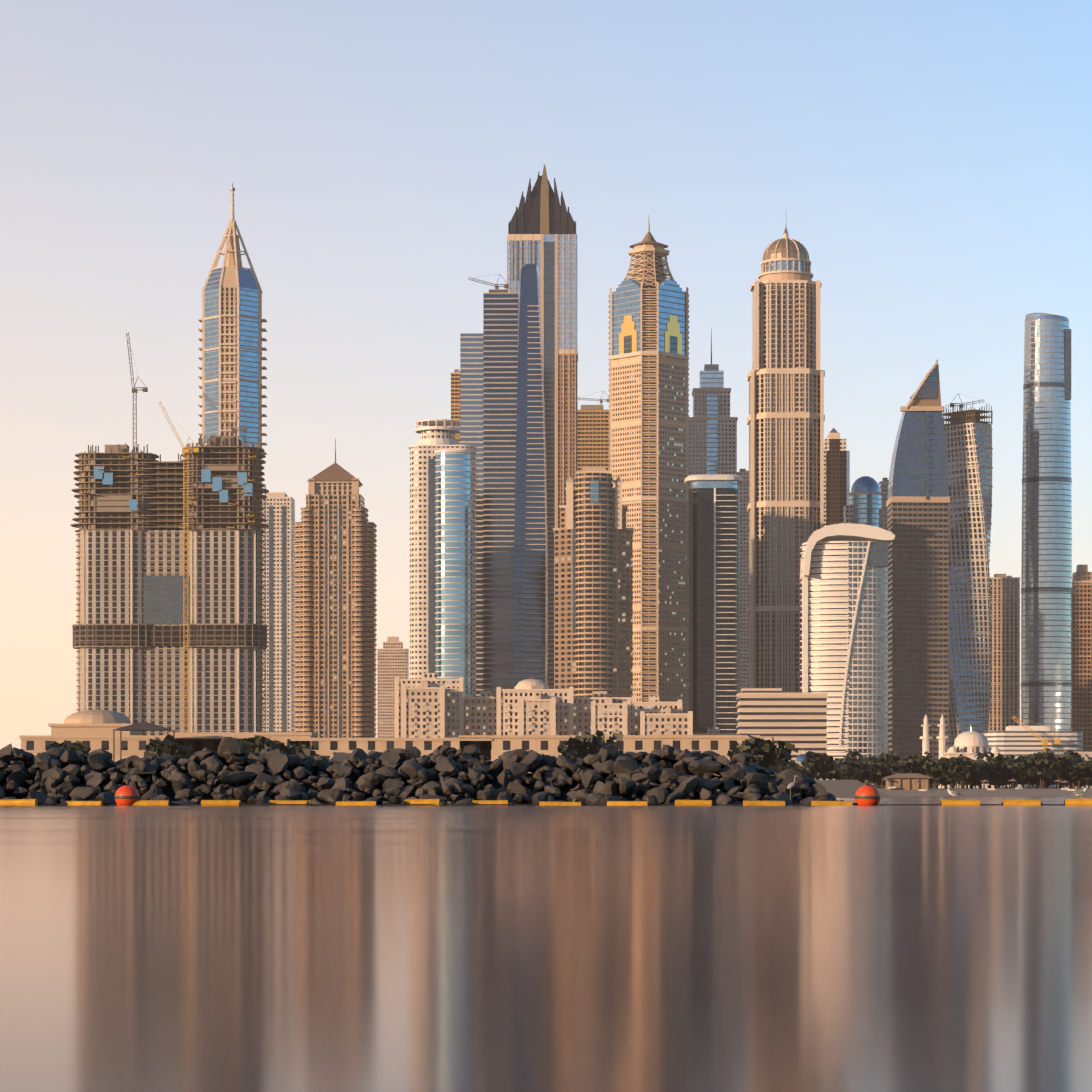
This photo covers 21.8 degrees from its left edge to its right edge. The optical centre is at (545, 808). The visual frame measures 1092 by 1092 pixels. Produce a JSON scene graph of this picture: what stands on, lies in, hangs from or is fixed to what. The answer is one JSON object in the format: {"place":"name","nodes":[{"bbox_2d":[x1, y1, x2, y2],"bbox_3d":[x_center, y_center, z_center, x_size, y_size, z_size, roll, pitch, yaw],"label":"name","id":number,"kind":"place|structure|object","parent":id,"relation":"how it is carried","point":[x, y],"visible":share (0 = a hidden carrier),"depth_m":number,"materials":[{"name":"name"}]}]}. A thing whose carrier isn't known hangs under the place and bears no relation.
{"place":"outdoors","nodes":[
{"label":"outdoors","id":0,"kind":"place"},
{"bbox_2d":[0,796,1091,1091],"bbox_3d":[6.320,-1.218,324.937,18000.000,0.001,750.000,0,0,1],"label":"sea water","id":1,"kind":"structure","parent":0,"point":[544,948],"depth_m":8.33,"materials":[{"name":"liquid"}]},
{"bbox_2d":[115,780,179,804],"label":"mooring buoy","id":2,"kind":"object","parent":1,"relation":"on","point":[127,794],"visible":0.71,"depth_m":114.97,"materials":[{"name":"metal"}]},
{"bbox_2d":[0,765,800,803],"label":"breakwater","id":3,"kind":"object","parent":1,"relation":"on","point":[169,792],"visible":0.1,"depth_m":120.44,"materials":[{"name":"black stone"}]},
{"bbox_2d":[0,737,843,803],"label":"breakwater rocks","id":4,"kind":"object","parent":1,"relation":"on","point":[688,775],"visible":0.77,"depth_m":119.69,"materials":[{"name":"grey stone"}]},
{"bbox_2d":[787,775,799,799],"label":"heron","id":5,"kind":"object","parent":4,"relation":"on","point":[791,785],"visible":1,"depth_m":116.28},
{"bbox_2d":[0,799,1091,804],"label":"floating barrier","id":6,"kind":"object","parent":1,"relation":"on","point":[505,802],"visible":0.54,"depth_m":114.90,"materials":[{"name":"yellow plastic"}]},
{"bbox_2d":[947,789,962,795],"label":"seagull","id":7,"kind":"object","parent":6,"relation":"on","point":[953,793],"visible":1,"depth_m":114.63,"materials":[{"name":"white"}]},
{"bbox_2d":[1071,788,1086,798],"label":"seagull","id":8,"kind":"object","parent":6,"relation":"on","point":[1079,793],"visible":1,"depth_m":114.54,"materials":[{"name":"white"}]},
{"bbox_2d":[853,780,880,804],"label":"mooring buoy","id":9,"kind":"object","parent":1,"relation":"on","point":[867,794],"visible":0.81,"depth_m":114.39,"materials":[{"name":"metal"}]},
{"bbox_2d":[0,0,1091,755],"label":"sky","id":10,"kind":"structure","parent":0,"point":[930,161],"materials":[{"name":"blue"}]},
{"bbox_2d":[815,780,893,797],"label":"beach","id":11,"kind":"structure","parent":0,"point":[842,788],"depth_m":371.73,"materials":[{"name":"beige sand"}]},
{"bbox_2d":[19,708,759,775],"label":"low waterfront building","id":12,"kind":"structure","parent":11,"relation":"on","point":[118,736],"depth_m":451.62,"materials":[{"name":"beige concrete"}]},
{"bbox_2d":[42,730,797,771],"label":"headland trees","id":13,"kind":"object","parent":11,"relation":"on","point":[766,753],"visible":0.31,"depth_m":404.30,"materials":[{"name":"green plant"}]},
{"bbox_2d":[877,788,1091,795],"bbox_3d":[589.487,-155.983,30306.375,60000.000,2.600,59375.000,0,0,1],"label":"beach","id":14,"kind":"structure","parent":0,"point":[1000,792],"depth_m":663.24,"materials":[{"name":"beige sand"}]},
{"bbox_2d":[70,332,268,734],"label":"tower under construction","id":15,"kind":"structure","parent":14,"relation":"on","point":[169,630],"depth_m":1789.44,"materials":[{"name":"concrete"}]},
{"bbox_2d":[198,183,266,511],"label":"skyscraper","id":16,"kind":"structure","parent":14,"relation":"on","point":[232,348],"depth_m":2138.33,"materials":[{"name":"blue glass"}]},
{"bbox_2d":[262,492,294,731],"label":"high-rise building","id":17,"kind":"structure","parent":14,"relation":"on","point":[280,522],"depth_m":2440.07,"materials":[{"name":"stone"}]},
{"bbox_2d":[293,438,376,737],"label":"high-rise building","id":18,"kind":"structure","parent":14,"relation":"on","point":[335,605],"depth_m":1986.50,"materials":[{"name":"beige stone"}]},
{"bbox_2d":[377,637,408,737],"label":"pale tower","id":19,"kind":"structure","parent":14,"relation":"on","point":[392,658],"depth_m":3191.46,"materials":[{"name":"beige stone"}]},
{"bbox_2d":[409,419,476,696],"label":"high-rise building","id":20,"kind":"structure","parent":14,"relation":"on","point":[442,553],"depth_m":1835.81,"materials":[{"name":"white paint"}]},
{"bbox_2d":[450,369,459,444],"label":"tower","id":21,"kind":"structure","parent":14,"relation":"on","point":[455,395],"depth_m":2590.21,"materials":[{"name":"beige concrete"}]},
{"bbox_2d":[460,264,547,696],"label":"dark stepped tower","id":22,"kind":"structure","parent":14,"relation":"on","point":[502,416],"depth_m":1985.69,"materials":[{"name":"grey glass"}]},
{"bbox_2d":[507,165,577,688],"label":"skyscraper","id":23,"kind":"structure","parent":14,"relation":"on","point":[542,234],"depth_m":2228.33,"materials":[{"name":"brown stone"}]},
{"bbox_2d":[394,673,735,737],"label":"buildings","id":24,"kind":"structure","parent":14,"relation":"on","point":[429,705],"depth_m":1485.02,"materials":[{"name":"stone"}]},
{"bbox_2d":[553,467,633,696],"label":"high-rise building","id":25,"kind":"structure","parent":14,"relation":"on","point":[593,592],"depth_m":1784.17,"materials":[{"name":"stone"}]},
{"bbox_2d":[578,391,609,470],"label":"ochre tower","id":26,"kind":"structure","parent":14,"relation":"on","point":[593,436],"depth_m":2483.96,"materials":[{"name":"concrete"}]},
{"bbox_2d":[609,219,688,712],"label":"skyscraper","id":27,"kind":"structure","parent":14,"relation":"on","point":[649,378],"depth_m":1879.15,"materials":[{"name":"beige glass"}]},
{"bbox_2d":[688,328,737,488],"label":"skyscraper","id":28,"kind":"structure","parent":14,"relation":"on","point":[712,435],"depth_m":2326.40,"materials":[{"name":"blue glass"}]},
{"bbox_2d":[684,474,742,732],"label":"building","id":29,"kind":"structure","parent":14,"relation":"on","point":[713,595],"depth_m":1832.81,"materials":[{"name":"black glass"}]},
{"bbox_2d":[737,469,748,692],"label":"building","id":30,"kind":"structure","parent":14,"relation":"on","point":[743,487],"depth_m":2583.94,"materials":[{"name":"beige stone"}]},
{"bbox_2d":[736,688,827,761],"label":"low-rise building","id":31,"kind":"structure","parent":14,"relation":"on","point":[799,720],"depth_m":1435.61,"materials":[{"name":"concrete"}]},
{"bbox_2d":[747,216,824,692],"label":"skyscraper","id":32,"kind":"structure","parent":14,"relation":"on","point":[785,423],"depth_m":2023.61,"materials":[{"name":"concrete"}]},
{"bbox_2d":[795,752,805,765],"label":"blue dome kiosk","id":33,"kind":"object","parent":14,"relation":"on","point":[802,756],"visible":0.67,"depth_m":996.59,"materials":[{"name":"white stone"}]},
{"bbox_2d":[824,428,849,525],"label":"skyscraper","id":34,"kind":"structure","parent":14,"relation":"on","point":[836,476],"depth_m":2331.41,"materials":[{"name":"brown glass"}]},
{"bbox_2d":[800,523,894,787],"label":"high-rise building","id":35,"kind":"structure","parent":14,"relation":"on","point":[844,599],"depth_m":1730.68,"materials":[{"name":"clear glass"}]},
{"bbox_2d":[844,476,886,529],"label":"domed building","id":36,"kind":"structure","parent":14,"relation":"on","point":[864,506],"depth_m":2185.25,"materials":[{"name":"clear glass"}]},
{"bbox_2d":[878,478,888,507],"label":"tower","id":37,"kind":"structure","parent":14,"relation":"on","point":[883,484],"depth_m":2483.34,"materials":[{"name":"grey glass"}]},
{"bbox_2d":[886,359,949,787],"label":"skyscraper","id":38,"kind":"structure","parent":14,"relation":"on","point":[917,503],"depth_m":1930.21,"materials":[{"name":"concrete"}]},
{"bbox_2d":[764,748,1091,788],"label":"trees","id":39,"kind":"object","parent":14,"relation":"on","point":[1040,769],"visible":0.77,"depth_m":742.10,"materials":[{"name":"green plant"}]},
{"bbox_2d":[815,773,1075,790],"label":"beach huts and cabanas","id":40,"kind":"object","parent":14,"relation":"on","point":[908,781],"visible":0.62,"depth_m":695.35,"materials":[{"name":"white fabric"}]},
{"bbox_2d":[920,714,1001,787],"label":"mosque","id":41,"kind":"structure","parent":14,"relation":"on","point":[967,743],"depth_m":1112.54,"materials":[{"name":"white stone"}]},
{"bbox_2d":[943,393,992,747],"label":"twisted tower","id":42,"kind":"structure","parent":14,"relation":"on","point":[968,434],"depth_m":2033.44,"materials":[{"name":"stone"}]},
{"bbox_2d":[988,574,1019,730],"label":"building","id":43,"kind":"structure","parent":14,"relation":"on","point":[1005,653],"depth_m":2478.98,"materials":[{"name":"beige stone"}]},
{"bbox_2d":[982,715,1081,787],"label":"low-rise building","id":44,"kind":"structure","parent":14,"relation":"on","point":[1016,741],"depth_m":1574.98,"materials":[{"name":"paint"}]},
{"bbox_2d":[1021,313,1071,730],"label":"skyscraper","id":45,"kind":"structure","parent":14,"relation":"on","point":[1046,631],"depth_m":2079.37,"materials":[{"name":"blue glass"}]},
{"bbox_2d":[1065,752,1091,787],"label":"low building","id":46,"kind":"structure","parent":14,"relation":"on","point":[1084,756],"depth_m":1484.67,"materials":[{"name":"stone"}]},
{"bbox_2d":[1072,565,1091,751],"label":"brown stepped tower","id":47,"kind":"structure","parent":14,"relation":"on","point":[1082,648],"depth_m":2278.49,"materials":[{"name":"stone"}]}
]}

